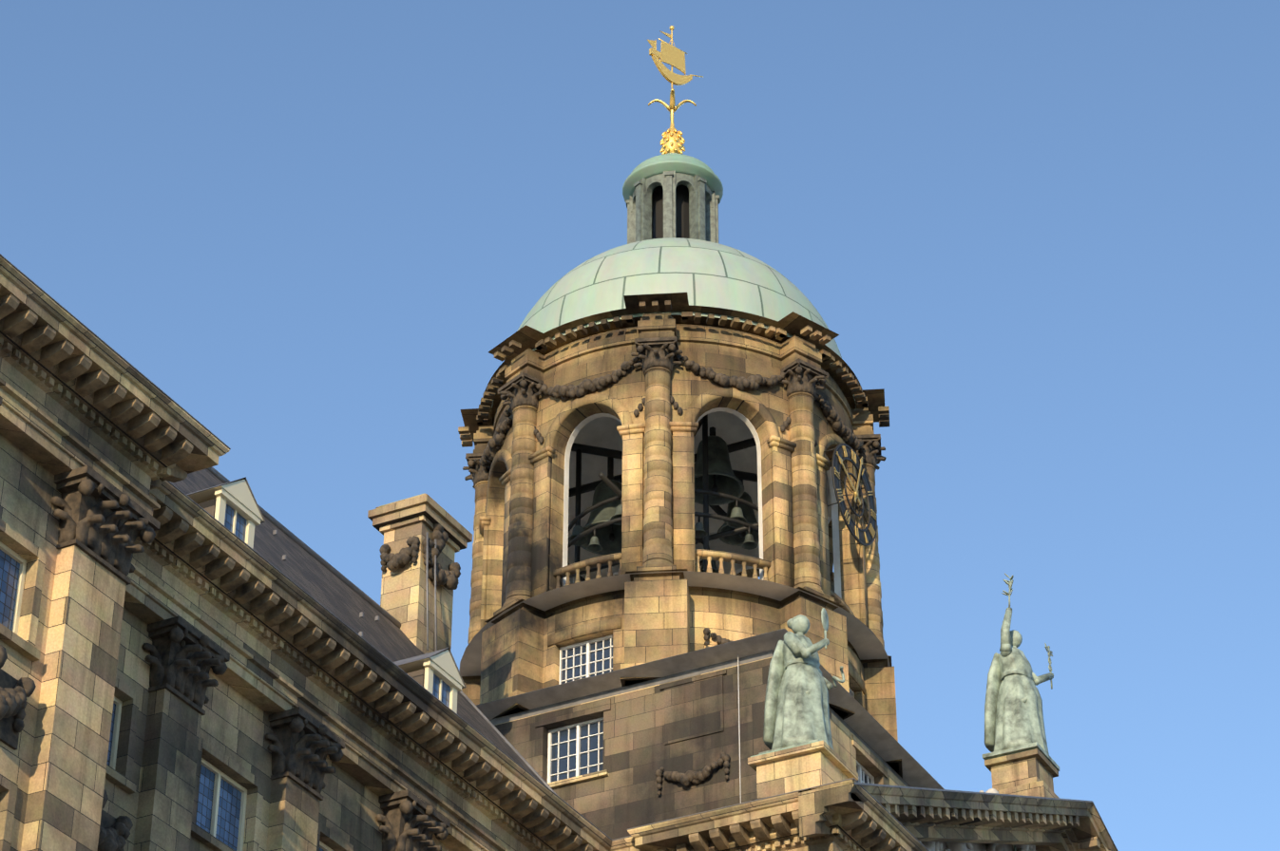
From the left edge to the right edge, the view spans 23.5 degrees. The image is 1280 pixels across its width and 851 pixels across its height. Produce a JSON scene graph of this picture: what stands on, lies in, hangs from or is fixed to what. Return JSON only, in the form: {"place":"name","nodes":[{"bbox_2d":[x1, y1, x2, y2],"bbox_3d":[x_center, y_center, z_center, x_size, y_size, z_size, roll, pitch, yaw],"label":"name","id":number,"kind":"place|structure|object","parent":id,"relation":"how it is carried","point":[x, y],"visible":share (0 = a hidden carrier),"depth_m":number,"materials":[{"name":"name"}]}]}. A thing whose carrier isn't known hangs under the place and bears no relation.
{"place":"outdoors","nodes":[
{"label":"outdoors","id":0,"kind":"place"},
{"bbox_2d":[0,253,929,850],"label":"facade","id":1,"kind":"structure","parent":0,"point":[181,670],"depth_m":48.65,"materials":[{"name":"beige stone"}]},
{"bbox_2d":[186,477,265,548],"bbox_3d":[-7.694,2.035,51.723,2.380,2.065,1.330,-16,-36,23],"label":"dormer","id":2,"kind":"object","parent":1,"relation":"on","point":[233,507],"visible":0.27,"depth_m":51.47,"materials":[{"name":"wood"}]},
{"bbox_2d":[170,466,545,785],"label":"roof","id":3,"kind":"structure","parent":1,"relation":"on","point":[306,568],"depth_m":62.90,"materials":[{"name":"grey tile"}]},
{"bbox_2d":[367,493,472,653],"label":"chimney","id":4,"kind":"object","parent":1,"relation":"on","point":[404,526],"visible":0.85,"depth_m":69.14,"materials":[{"name":"stone"}]},
{"bbox_2d":[393,648,466,714],"bbox_3d":[-4.577,5.265,56.697,2.380,2.065,1.330,-16,-36,23],"label":"dormer","id":5,"kind":"object","parent":1,"relation":"on","point":[436,674],"visible":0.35,"depth_m":56.45,"materials":[{"name":"wood"}]},
{"bbox_2d":[272,530,741,803],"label":"roof fittings","id":6,"kind":"object","parent":1,"relation":"on","point":[284,558],"visible":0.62,"depth_m":67.38,"materials":[{"name":"grey metal"}]},
{"bbox_2d":[476,629,944,840],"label":"tower base wall","id":7,"kind":"structure","parent":1,"relation":"on","point":[609,755],"depth_m":70.49,"materials":[{"name":"brown stone"}]},
{"bbox_2d":[458,569,902,778],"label":"tower base","id":8,"kind":"object","parent":7,"relation":"on","point":[577,631],"visible":0.27,"depth_m":73.42,"materials":[{"name":"beige stone"}]},
{"bbox_2d":[458,292,889,656],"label":"bell tower","id":9,"kind":"structure","parent":8,"relation":"on","point":[645,393],"depth_m":77.15,"materials":[{"name":"beige stone"}]},
{"bbox_2d":[567,414,759,583],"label":"bells","id":10,"kind":"object","parent":9,"relation":"in","point":[718,481],"visible":0.35,"depth_m":79.09,"materials":[{"name":"grey metal"}]},
{"bbox_2d":[491,152,856,426],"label":"dome","id":11,"kind":"structure","parent":9,"relation":"on","point":[672,200],"depth_m":79.90,"materials":[{"name":"green metal"}]},
{"bbox_2d":[647,25,703,154],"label":"weather vane","id":12,"kind":"object","parent":11,"relation":"on","point":[673,141],"visible":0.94,"depth_m":87.92,"materials":[{"name":"gold metal"}]},
{"bbox_2d":[823,443,877,546],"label":"clock","id":13,"kind":"object","parent":9,"relation":"attached to","point":[866,536],"visible":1,"depth_m":77.56,"materials":[{"name":"grey metal"}]},
{"bbox_2d":[747,740,1118,850],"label":"pediment","id":14,"kind":"structure","parent":1,"relation":"on","point":[1020,806],"depth_m":63.60,"materials":[{"name":"beige stone"}]},
{"bbox_2d":[758,608,844,754],"bbox_3d":[3.177,5.165,60.463,1.562,3.282,1.395,-16,-36,23],"label":"prudence statue","id":15,"kind":"object","parent":14,"relation":"on","point":[796,712],"visible":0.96,"depth_m":60.14,"materials":[{"name":"green metal"}]},
{"bbox_2d":[982,573,1060,771],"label":"peace statue","id":16,"kind":"object","parent":14,"relation":"on","point":[1014,722],"visible":0.98,"depth_m":72.11,"materials":[{"name":"green metal"}]},
{"bbox_2d":[0,0,1279,850],"label":"sky","id":17,"kind":"structure","parent":0,"point":[1047,231],"materials":[{"name":"blue"}]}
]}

